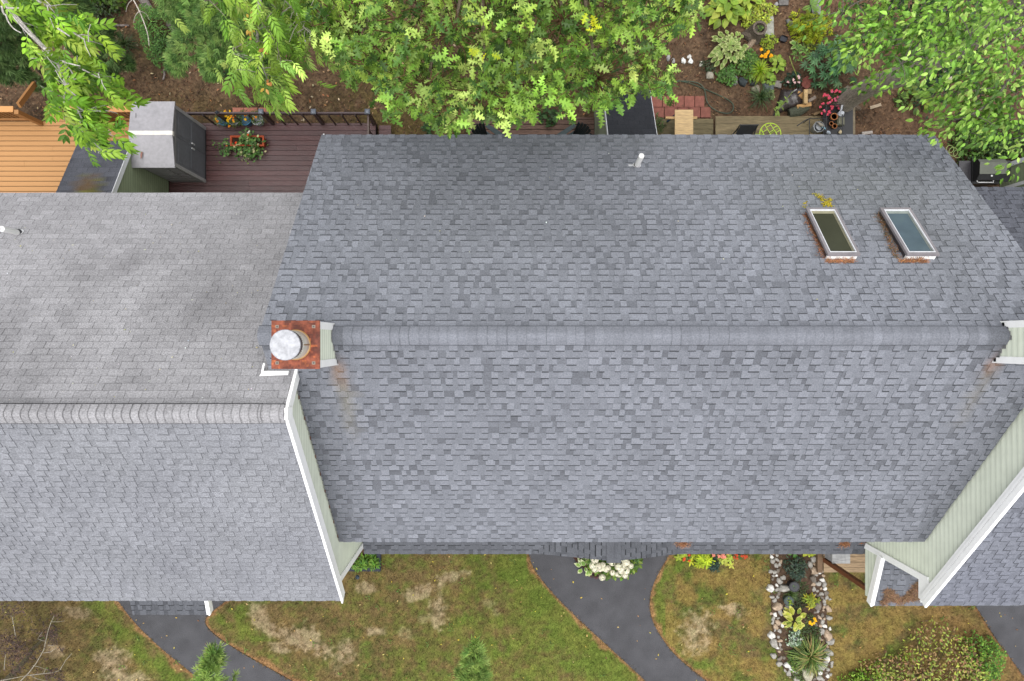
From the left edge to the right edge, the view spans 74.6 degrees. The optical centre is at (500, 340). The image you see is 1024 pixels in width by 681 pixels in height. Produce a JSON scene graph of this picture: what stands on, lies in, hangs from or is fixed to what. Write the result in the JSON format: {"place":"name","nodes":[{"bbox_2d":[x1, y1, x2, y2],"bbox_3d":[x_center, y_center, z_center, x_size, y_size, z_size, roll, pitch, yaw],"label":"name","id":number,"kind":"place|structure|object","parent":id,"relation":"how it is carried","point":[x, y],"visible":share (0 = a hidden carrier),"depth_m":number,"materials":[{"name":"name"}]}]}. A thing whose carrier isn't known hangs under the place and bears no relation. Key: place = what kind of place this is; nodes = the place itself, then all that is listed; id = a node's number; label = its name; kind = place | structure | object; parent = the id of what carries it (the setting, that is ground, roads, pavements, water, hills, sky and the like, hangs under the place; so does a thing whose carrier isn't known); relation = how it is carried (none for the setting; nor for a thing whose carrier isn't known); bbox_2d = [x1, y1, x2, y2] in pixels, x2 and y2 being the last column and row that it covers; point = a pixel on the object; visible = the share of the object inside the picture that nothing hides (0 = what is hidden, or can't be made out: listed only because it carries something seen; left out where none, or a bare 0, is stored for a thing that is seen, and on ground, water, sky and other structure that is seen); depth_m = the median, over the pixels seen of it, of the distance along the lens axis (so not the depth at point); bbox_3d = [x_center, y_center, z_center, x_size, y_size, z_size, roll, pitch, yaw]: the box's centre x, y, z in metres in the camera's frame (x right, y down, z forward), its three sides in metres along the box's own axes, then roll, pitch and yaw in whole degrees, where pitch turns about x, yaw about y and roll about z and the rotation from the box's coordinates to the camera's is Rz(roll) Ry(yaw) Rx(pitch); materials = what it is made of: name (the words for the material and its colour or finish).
{"place":"outdoors","nodes":[
{"label":"outdoors","id":0,"kind":"place"},
{"bbox_2d":[118,601,290,680],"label":"path","id":1,"kind":"structure","parent":0,"point":[188,637],"depth_m":18.78,"materials":[{"name":"grey asphalt"}]},
{"bbox_2d":[0,554,1023,680],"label":"lawn","id":2,"kind":"structure","parent":0,"point":[451,576],"depth_m":18.80,"materials":[{"name":"green plant"}]},
{"bbox_2d":[0,601,67,680],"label":"tree","id":3,"kind":"object","parent":2,"relation":"on","point":[17,668],"visible":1,"depth_m":17.40,"materials":[{"name":"brown plant"}]},
{"bbox_2d":[0,193,362,615],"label":"terraced house","id":4,"kind":"structure","parent":2,"relation":"on","point":[169,490],"depth_m":11.70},
{"bbox_2d":[190,639,241,680],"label":"pine tree","id":5,"kind":"object","parent":2,"relation":"on","point":[213,657],"visible":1,"depth_m":13.61,"materials":[{"name":"green plant"}]},
{"bbox_2d":[349,550,380,571],"bbox_3d":[-3.890,5.939,18.740,1.140,0.140,0.932,0,90,0],"label":"raised bed","id":6,"kind":"object","parent":2,"relation":"on","point":[377,556],"visible":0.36,"depth_m":18.68,"materials":[{"name":"green plant"}]},
{"bbox_2d":[354,553,384,571],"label":"perennial","id":7,"kind":"object","parent":6,"relation":"on","point":[366,561],"visible":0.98,"depth_m":18.54,"materials":[{"name":"green plant"}]},
{"bbox_2d":[453,634,493,680],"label":"pine tree","id":8,"kind":"object","parent":2,"relation":"on","point":[474,661],"visible":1,"depth_m":13.84,"materials":[{"name":"green plant"}]},
{"bbox_2d":[46,558,974,676],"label":"lawn weeds","id":9,"kind":"object","parent":2,"relation":"on","point":[539,632],"visible":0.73,"depth_m":18.77,"materials":[{"name":"green plant"}]},
{"bbox_2d":[5,554,1017,680],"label":"fallen leaves","id":10,"kind":"object","parent":2,"relation":"on","point":[482,636],"visible":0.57,"depth_m":18.77,"materials":[{"name":"brown plant"}]},
{"bbox_2d":[257,134,1023,562],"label":"terraced house","id":11,"kind":"structure","parent":2,"relation":"on","point":[545,344],"depth_m":11.65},
{"bbox_2d":[675,542,919,607],"bbox_3d":[7.260,5.061,15.827,6.205,0.625,1.454,16,90,0],"label":"needle drift","id":12,"kind":"object","parent":11,"relation":"on","point":[891,596],"visible":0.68,"depth_m":15.69,"materials":[{"name":"brown plant"}]},
{"bbox_2d":[802,193,832,207],"bbox_3d":[5.805,-2.552,12.333,0.629,0.282,0.380,0,90,0],"label":"lichen","id":13,"kind":"object","parent":11,"relation":"on","point":[828,203],"visible":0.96,"depth_m":12.29,"materials":[{"name":"yellow plant"}]},
{"bbox_2d":[803,212,930,263],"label":"pine needles","id":14,"kind":"object","parent":11,"relation":"on","point":[853,260],"visible":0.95,"depth_m":11.33,"materials":[{"name":"brown plant"}]},
{"bbox_2d":[687,554,715,569],"bbox_3d":[5.589,5.998,18.635,0.833,0.386,0.754,0,90,0],"label":"coleus","id":15,"kind":"object","parent":2,"relation":"on","point":[703,560],"visible":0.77,"depth_m":18.56,"materials":[{"name":"yellow plant"}]},
{"bbox_2d":[708,554,721,572],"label":"perennial","id":16,"kind":"object","parent":2,"relation":"on","point":[713,567],"visible":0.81,"depth_m":18.63,"materials":[{"name":"green plant"}]},
{"bbox_2d":[717,554,733,568],"bbox_3d":[6.234,6.072,18.680,0.568,0.255,0.509,0,90,0],"label":"coleus","id":17,"kind":"object","parent":2,"relation":"on","point":[729,559],"visible":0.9,"depth_m":18.62,"materials":[{"name":"yellow plant"}]},
{"bbox_2d":[770,554,829,680],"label":"garden bed","id":18,"kind":"object","parent":2,"relation":"on","point":[783,634],"visible":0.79,"depth_m":18.78,"materials":[{"name":"soil"}]},
{"bbox_2d":[787,580,799,591],"bbox_3d":[8.118,6.787,18.649,0.289,0.262,0.289,0,90,0],"label":"rock","id":19,"kind":"object","parent":18,"relation":"on","point":[793,586],"visible":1,"depth_m":18.54,"materials":[{"name":"grey stone"}]},
{"bbox_2d":[782,606,805,631],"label":"hosta","id":20,"kind":"object","parent":18,"relation":"on","point":[788,613],"visible":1,"depth_m":18.59,"materials":[{"name":"yellow plant"}]},
{"bbox_2d":[785,626,803,647],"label":"perennial","id":21,"kind":"object","parent":18,"relation":"on","point":[795,642],"visible":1,"depth_m":18.66,"materials":[{"name":"green plant"}]},
{"bbox_2d":[787,649,801,671],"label":"ground cover","id":22,"kind":"object","parent":18,"relation":"on","point":[793,662],"visible":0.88,"depth_m":18.69,"materials":[{"name":"green plant"}]},
{"bbox_2d":[783,555,807,581],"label":"shrub","id":23,"kind":"object","parent":18,"relation":"on","point":[802,564],"visible":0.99,"depth_m":18.58,"materials":[{"name":"green plant"}]},
{"bbox_2d":[791,626,811,657],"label":"ground cover","id":24,"kind":"object","parent":18,"relation":"on","point":[801,631],"visible":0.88,"depth_m":18.72,"materials":[{"name":"green plant"}]},
{"bbox_2d":[785,633,831,678],"bbox_3d":[8.582,8.735,18.653,1.470,0.614,1.451,0,90,0],"label":"daylily","id":25,"kind":"object","parent":18,"relation":"on","point":[811,660],"visible":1,"depth_m":18.55,"materials":[{"name":"green plant"}]},
{"bbox_2d":[802,593,820,609],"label":"perennial","id":26,"kind":"object","parent":18,"relation":"on","point":[811,599],"visible":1,"depth_m":18.64,"materials":[{"name":"green plant"}]},
{"bbox_2d":[802,624,823,646],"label":"ground cover","id":27,"kind":"object","parent":18,"relation":"on","point":[813,633],"visible":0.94,"depth_m":18.71,"materials":[{"name":"green plant"}]},
{"bbox_2d":[815,554,822,572],"bbox_3d":[8.860,5.860,18.705,0.140,0.190,1.120,0,90,0],"label":"landscape timber","id":28,"kind":"object","parent":2,"relation":"on","point":[819,563],"visible":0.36,"depth_m":18.61,"materials":[{"name":"brown wood"}]},
{"bbox_2d":[836,661,890,680],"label":"shrub","id":29,"kind":"object","parent":2,"relation":"on","point":[860,677],"visible":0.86,"depth_m":18.53,"materials":[{"name":"green plant"}]},
{"bbox_2d":[850,619,994,680],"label":"shrub","id":30,"kind":"object","parent":2,"relation":"on","point":[928,674],"visible":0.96,"depth_m":18.32,"materials":[{"name":"green plant"}]},
{"bbox_2d":[823,187,1023,607],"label":"terraced house","id":31,"kind":"structure","parent":2,"relation":"on","point":[969,551],"depth_m":13.01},
{"bbox_2d":[825,554,849,563],"bbox_3d":[9.205,5.655,18.363,0.480,0.445,0.710,0,90,0],"label":"storage bench","id":32,"kind":"object","parent":31,"relation":"on","point":[839,558],"visible":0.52,"depth_m":18.14,"materials":[{"name":"white wood"}]},
{"bbox_2d":[958,629,1007,680],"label":"shrub","id":33,"kind":"object","parent":2,"relation":"on","point":[995,672],"visible":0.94,"depth_m":18.34,"materials":[{"name":"green plant"}]},
{"bbox_2d":[0,0,1023,186],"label":"woodland floor","id":34,"kind":"structure","parent":0,"point":[197,84],"depth_m":18.80,"materials":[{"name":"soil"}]},
{"bbox_2d":[25,67,46,92],"bbox_3d":[-12.579,-7.091,18.374,0.619,0.952,0.744,-41,90,0],"label":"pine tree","id":35,"kind":"object","parent":34,"relation":"on","point":[39,81],"visible":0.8,"depth_m":18.18,"materials":[{"name":"green plant"}]},
{"bbox_2d":[0,0,97,87],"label":"pine tree","id":36,"kind":"object","parent":34,"relation":"on","point":[12,57],"visible":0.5,"depth_m":15.04,"materials":[{"name":"green plant"}]},
{"bbox_2d":[0,81,129,192],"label":"wooden deck","id":37,"kind":"structure","parent":34,"relation":"on","point":[35,155],"depth_m":18.50,"materials":[{"name":"orange wood"}]},
{"bbox_2d":[56,141,168,192],"bbox_3d":[-9.714,-3.825,16.889,1.312,3.202,2.225,0,90,0],"label":"lean to shed","id":38,"kind":"object","parent":37,"relation":"on","point":[82,174],"visible":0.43,"depth_m":16.15,"materials":[{"name":"plastic"}]},
{"bbox_2d":[0,0,150,166],"bbox_3d":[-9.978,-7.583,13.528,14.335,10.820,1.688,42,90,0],"label":"ash tree","id":39,"kind":"object","parent":34,"relation":"on","point":[78,79],"visible":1,"depth_m":8.84,"materials":[{"name":"green plant"}]},
{"bbox_2d":[73,22,136,81],"bbox_3d":[-10.325,-7.538,17.624,1.939,2.452,1.474,20,90,0],"label":"pine tree","id":40,"kind":"object","parent":34,"relation":"on","point":[116,68],"visible":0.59,"depth_m":17.34,"materials":[{"name":"green plant"}]},
{"bbox_2d":[92,1,122,27],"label":"shrub","id":41,"kind":"object","parent":34,"relation":"on","point":[109,14],"visible":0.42,"depth_m":18.44,"materials":[{"name":"green plant"}]},
{"bbox_2d":[90,0,127,15],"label":"shrub","id":42,"kind":"object","parent":34,"relation":"on","point":[113,4],"visible":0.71,"depth_m":18.46,"materials":[{"name":"green plant"}]},
{"bbox_2d":[115,30,140,56],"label":"shrub","id":43,"kind":"object","parent":34,"relation":"on","point":[123,42],"visible":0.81,"depth_m":18.62,"materials":[{"name":"green plant"}]},
{"bbox_2d":[133,3,178,72],"bbox_3d":[-9.506,-8.421,18.279,1.273,1.060,1.771,20,90,0],"label":"shrub","id":44,"kind":"object","parent":34,"relation":"on","point":[155,14],"visible":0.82,"depth_m":18.18,"materials":[{"name":"green plant"}]},
{"bbox_2d":[150,34,187,65],"bbox_3d":[-9.141,-8.013,18.442,1.018,0.736,0.921,0,90,0],"label":"shrub","id":45,"kind":"object","parent":34,"relation":"on","point":[162,47],"visible":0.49,"depth_m":18.30,"materials":[{"name":"green plant"}]},
{"bbox_2d":[152,0,302,83],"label":"pine tree","id":46,"kind":"object","parent":34,"relation":"on","point":[188,12],"visible":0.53,"depth_m":14.48,"materials":[{"name":"green plant"}]},
{"bbox_2d":[175,0,353,120],"bbox_3d":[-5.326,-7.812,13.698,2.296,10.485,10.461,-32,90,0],"label":"ash tree","id":47,"kind":"object","parent":34,"relation":"on","point":[256,71],"visible":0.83,"depth_m":9.27,"materials":[{"name":"green plant"}]},
{"bbox_2d":[169,109,390,192],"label":"wooden deck","id":48,"kind":"structure","parent":34,"relation":"on","point":[284,164],"depth_m":18.50,"materials":[{"name":"wood"}]},
{"bbox_2d":[129,101,205,182],"bbox_3d":[-8.592,-5.110,17.501,1.095,1.978,1.640,0,90,0],"label":"storage locker","id":49,"kind":"object","parent":48,"relation":"on","point":[169,139],"visible":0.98,"depth_m":16.64,"materials":[{"name":"plastic"}]},
{"bbox_2d":[224,110,240,127],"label":"potted plant","id":50,"kind":"object","parent":48,"relation":"on","point":[231,120],"visible":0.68,"depth_m":18.16,"materials":[{"name":"orange plant"}]},
{"bbox_2d":[212,128,267,163],"bbox_3d":[-7.111,-5.299,18.284,1.549,0.462,0.953,0,90,0],"label":"trough planter","id":51,"kind":"object","parent":48,"relation":"on","point":[249,144],"visible":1,"depth_m":18.28,"materials":[{"name":"ceramic"}]},
{"bbox_2d":[237,109,251,126],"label":"potted plant","id":52,"kind":"object","parent":48,"relation":"on","point":[246,120],"visible":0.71,"depth_m":18.23,"materials":[{"name":"blue plant"}]},
{"bbox_2d":[250,109,265,126],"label":"potted plant","id":53,"kind":"object","parent":48,"relation":"on","point":[259,120],"visible":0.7,"depth_m":18.23,"materials":[{"name":"grey plant"}]},
{"bbox_2d":[300,0,716,138],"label":"oak tree","id":54,"kind":"object","parent":34,"relation":"on","point":[410,41],"visible":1,"depth_m":9.21,"materials":[{"name":"green plant"}]},
{"bbox_2d":[469,117,593,134],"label":"wooden deck","id":55,"kind":"structure","parent":34,"relation":"on","point":[537,128],"depth_m":18.65,"materials":[{"name":"brown wood"}]},
{"bbox_2d":[470,123,504,134],"bbox_3d":[-0.387,-5.397,18.156,0.778,0.983,0.870,38,90,0],"label":"garden chair","id":56,"kind":"object","parent":55,"relation":"on","point":[481,130],"visible":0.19,"depth_m":18.07,"materials":[{"name":"plastic"}]},
{"bbox_2d":[557,122,591,134],"bbox_3d":[2.027,-5.397,18.156,0.778,0.983,0.870,-38,90,0],"label":"garden chair","id":57,"kind":"object","parent":55,"relation":"on","point":[579,129],"visible":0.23,"depth_m":18.07,"materials":[{"name":"plastic"}]},
{"bbox_2d":[536,103,557,129],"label":"shrub","id":58,"kind":"object","parent":34,"relation":"on","point":[550,113],"visible":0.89,"depth_m":18.58,"materials":[{"name":"green plant"}]},
{"bbox_2d":[593,81,656,134],"bbox_3d":[3.160,-5.265,17.149,1.184,3.302,2.664,0,90,0],"label":"lean to shed","id":59,"kind":"object","parent":34,"relation":"on","point":[637,117],"visible":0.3,"depth_m":16.33,"materials":[{"name":"plastic"}]},
{"bbox_2d":[664,107,676,117],"bbox_3d":[4.764,-6.374,18.778,0.343,0.044,0.286,0,90,0],"label":"paver","id":60,"kind":"object","parent":34,"relation":"on","point":[669,111],"visible":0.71,"depth_m":18.76,"materials":[{"name":"brick"}]},
{"bbox_2d":[684,96,693,106],"bbox_3d":[5.283,-6.679,18.780,0.276,0.040,0.305,0,90,0],"label":"paver","id":61,"kind":"object","parent":34,"relation":"on","point":[688,101],"visible":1,"depth_m":18.76,"materials":[{"name":"brick"}]},
{"bbox_2d":[672,80,733,113],"bbox_3d":[5.474,-6.930,18.770,2.286,0.028,0.558,22,90,0],"label":"garden hose","id":62,"kind":"object","parent":34,"relation":"on","point":[705,94],"visible":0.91,"depth_m":18.76,"materials":[{"name":"plastic"}]},
{"bbox_2d":[700,107,709,117],"bbox_3d":[5.736,-6.374,18.777,0.267,0.045,0.286,0,90,0],"label":"paver","id":63,"kind":"object","parent":34,"relation":"on","point":[704,112],"visible":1,"depth_m":18.75,"materials":[{"name":"brick"}]},
{"bbox_2d":[699,58,715,72],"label":"perennial","id":64,"kind":"object","parent":34,"relation":"on","point":[709,66],"visible":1,"depth_m":18.69,"materials":[{"name":"green plant"}]},
{"bbox_2d":[703,0,746,28],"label":"hosta","id":65,"kind":"object","parent":34,"relation":"on","point":[723,7],"visible":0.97,"depth_m":18.43,"materials":[{"name":"green plant"}]},
{"bbox_2d":[715,63,737,86],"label":"perennial","id":66,"kind":"object","parent":34,"relation":"on","point":[726,73],"visible":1,"depth_m":18.64,"materials":[{"name":"green plant"}]},
{"bbox_2d":[708,30,748,69],"bbox_3d":[6.324,-8.066,18.563,1.142,0.426,1.112,0,90,0],"label":"hosta","id":67,"kind":"object","parent":34,"relation":"on","point":[726,46],"visible":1,"depth_m":18.50,"materials":[{"name":"green plant"}]},
{"bbox_2d":[655,116,822,134],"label":"wooden deck","id":68,"kind":"structure","parent":34,"relation":"on","point":[728,125],"depth_m":18.66,"materials":[{"name":"brown wood"}]},
{"bbox_2d":[665,110,696,134],"bbox_3d":[4.875,-5.600,18.369,0.850,0.668,1.200,0,90,0],"label":"work table","id":69,"kind":"object","parent":68,"relation":"on","point":[683,119],"visible":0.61,"depth_m":18.04,"materials":[{"name":"beige wood"}]},
{"bbox_2d":[733,124,758,134],"bbox_3d":[6.560,-5.361,18.224,0.595,0.854,0.751,0,90,0],"label":"patio chair","id":70,"kind":"object","parent":68,"relation":"on","point":[747,129],"visible":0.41,"depth_m":17.98,"materials":[{"name":"black metal"}]},
{"bbox_2d":[811,121,824,133],"bbox_3d":[8.723,-5.859,18.519,0.300,0.272,0.300,0,90,0],"label":"bucket","id":71,"kind":"object","parent":68,"relation":"on","point":[816,128],"visible":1,"depth_m":18.45,"materials":[{"name":"metal"}]},
{"bbox_2d":[797,104,852,134],"bbox_3d":[8.916,-5.864,18.471,1.648,0.368,1.152,0,90,0],"label":"plant rack","id":72,"kind":"object","parent":68,"relation":"on","point":[847,128],"visible":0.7,"depth_m":18.48,"materials":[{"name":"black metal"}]},
{"bbox_2d":[728,48,759,82],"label":"perennial","id":73,"kind":"object","parent":34,"relation":"on","point":[743,65],"visible":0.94,"depth_m":18.60,"materials":[{"name":"green plant"}]},
{"bbox_2d":[731,0,762,17],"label":"hosta","id":74,"kind":"object","parent":34,"relation":"on","point":[749,6],"visible":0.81,"depth_m":18.46,"materials":[{"name":"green plant"}]},
{"bbox_2d":[741,21,766,51],"bbox_3d":[7.017,-8.512,18.590,0.823,0.458,0.594,-31,90,0],"label":"tree stump","id":75,"kind":"object","parent":34,"relation":"on","point":[753,34],"visible":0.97,"depth_m":18.55,"materials":[{"name":"grey wood"}]},
{"bbox_2d":[738,0,778,28],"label":"ground cover","id":76,"kind":"object","parent":34,"relation":"on","point":[753,17],"visible":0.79,"depth_m":18.64,"materials":[{"name":"yellow plant"}]},
{"bbox_2d":[746,83,773,111],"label":"daylily","id":77,"kind":"object","parent":34,"relation":"on","point":[763,94],"visible":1,"depth_m":18.60,"materials":[{"name":"green plant"}]},
{"bbox_2d":[759,47,774,59],"bbox_3d":[7.376,-7.964,18.627,0.487,0.298,0.387,0,90,0],"label":"marigold","id":78,"kind":"object","parent":34,"relation":"on","point":[766,53],"visible":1,"depth_m":18.52,"materials":[{"name":"orange plant"}]},
{"bbox_2d":[761,71,775,85],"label":"hosta","id":79,"kind":"object","parent":34,"relation":"on","point":[771,76],"visible":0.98,"depth_m":18.64,"materials":[{"name":"green plant"}]},
{"bbox_2d":[760,33,778,50],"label":"ground cover","id":80,"kind":"object","parent":34,"relation":"on","point":[766,40],"visible":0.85,"depth_m":18.67,"materials":[{"name":"green plant"}]},
{"bbox_2d":[765,16,773,38],"bbox_3d":[7.484,-8.787,18.770,0.291,0.100,0.703,0,90,0],"label":"stone slab","id":81,"kind":"object","parent":34,"relation":"on","point":[770,28],"depth_m":18.72,"materials":[{"name":"grey stone"}]},
{"bbox_2d":[769,54,785,73],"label":"hosta","id":82,"kind":"object","parent":34,"relation":"on","point":[780,61],"visible":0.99,"depth_m":18.57,"materials":[{"name":"green plant"}]},
{"bbox_2d":[773,86,802,115],"bbox_3d":[8.040,-6.719,18.605,0.850,0.349,0.900,0,90,0],"label":"plastic bag","id":83,"kind":"object","parent":34,"relation":"on","point":[794,99],"visible":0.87,"depth_m":18.60,"materials":[{"name":"grey plastic"}]},
{"bbox_2d":[780,71,801,88],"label":"geranium","id":84,"kind":"object","parent":34,"relation":"on","point":[788,78],"visible":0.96,"depth_m":18.58,"materials":[{"name":"green plant"}]},
{"bbox_2d":[787,106,809,116],"bbox_3d":[8.289,-6.382,18.665,0.571,0.308,0.292,-20,90,0],"label":"rock","id":85,"kind":"object","parent":34,"relation":"on","point":[795,111],"visible":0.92,"depth_m":18.58,"materials":[{"name":"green stone"}]},
{"bbox_2d":[789,43,809,80],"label":"tall plant","id":86,"kind":"object","parent":34,"relation":"on","point":[803,49],"visible":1,"depth_m":18.26,"materials":[{"name":"green plant"}]},
{"bbox_2d":[801,76,811,88],"bbox_3d":[8.562,-7.206,18.775,0.364,0.090,0.291,-38,90,0],"label":"paving stone","id":87,"kind":"object","parent":34,"relation":"on","point":[806,82],"visible":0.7,"depth_m":18.73,"materials":[{"name":"red stone"}]},
{"bbox_2d":[787,8,833,44],"bbox_3d":[8.686,-8.754,18.578,1.409,0.658,1.132,0,90,0],"label":"shrub","id":88,"kind":"object","parent":34,"relation":"on","point":[810,34],"visible":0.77,"depth_m":18.54,"materials":[{"name":"green plant"}]},
{"bbox_2d":[799,34,861,92],"bbox_3d":[9.289,-7.618,18.359,1.564,0.843,1.749,45,90,0],"label":"rhododendron","id":89,"kind":"object","parent":34,"relation":"on","point":[822,50],"visible":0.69,"depth_m":18.32,"materials":[{"name":"green plant"}]},
{"bbox_2d":[819,86,841,114],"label":"impatiens","id":90,"kind":"object","parent":34,"relation":"on","point":[831,98],"visible":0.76,"depth_m":18.41,"materials":[{"name":"pink plant"}]},
{"bbox_2d":[791,0,1023,184],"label":"maple tree","id":91,"kind":"object","parent":34,"relation":"on","point":[980,29],"visible":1,"depth_m":10.49,"materials":[{"name":"green plant"}]},
{"bbox_2d":[900,80,932,114],"bbox_3d":[11.577,-6.757,18.613,0.915,0.388,0.948,22,90,0],"label":"hosta","id":92,"kind":"object","parent":34,"relation":"on","point":[914,97],"visible":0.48,"depth_m":18.57,"materials":[{"name":"green plant"}]},
{"bbox_2d":[958,159,1010,186],"bbox_3d":[12.920,-4.499,18.209,1.360,1.177,0.643,0,90,0],"label":"gas grill","id":93,"kind":"object","parent":34,"relation":"on","point":[978,173],"visible":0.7,"depth_m":17.75,"materials":[{"name":"metal"}]},
{"bbox_2d":[947,127,1022,163],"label":"shrub","id":94,"kind":"object","parent":34,"relation":"on","point":[992,152],"visible":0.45,"depth_m":18.36,"materials":[{"name":"green plant"}]},
{"bbox_2d":[996,118,1023,160],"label":"shrub","id":95,"kind":"object","parent":34,"relation":"on","point":[1019,138],"visible":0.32,"depth_m":18.27,"materials":[{"name":"green plant"}]},
{"bbox_2d":[1000,157,1023,186],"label":"lean to shed","id":96,"kind":"object","parent":34,"relation":"on","point":[1014,182],"visible":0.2,"depth_m":18.19,"materials":[{"name":"plastic"}]},
{"bbox_2d":[529,554,704,680],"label":"path","id":97,"kind":"structure","parent":0,"point":[623,605],"depth_m":18.78,"materials":[{"name":"grey asphalt"}]},
{"bbox_2d":[573,557,621,577],"bbox_3d":[2.861,6.263,18.765,1.770,0.001,0.692,0,90,0],"label":"mulch bed","id":98,"kind":"object","parent":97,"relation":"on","point":[576,559],"visible":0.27,"depth_m":18.77,"materials":[{"name":"soil"}]},
{"bbox_2d":[574,558,588,572],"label":"hosta","id":99,"kind":"object","parent":98,"relation":"on","point":[580,563],"visible":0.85,"depth_m":18.63,"materials":[{"name":"green plant"}]},
{"bbox_2d":[584,558,642,580],"bbox_3d":[3.099,6.009,18.297,1.634,1.019,1.042,0,90,0],"label":"hydrangea","id":100,"kind":"object","parent":98,"relation":"on","point":[625,569],"visible":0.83,"depth_m":17.98,"materials":[{"name":"white plant"}]},
{"bbox_2d":[747,58,771,84],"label":"ornamental grass","id":101,"kind":"object","parent":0,"point":[761,64],"depth_m":18.56,"materials":[{"name":"green plant"}]},
{"bbox_2d":[977,605,1023,676],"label":"path","id":102,"kind":"structure","parent":0,"point":[1008,636],"depth_m":18.78,"materials":[{"name":"grey asphalt"}]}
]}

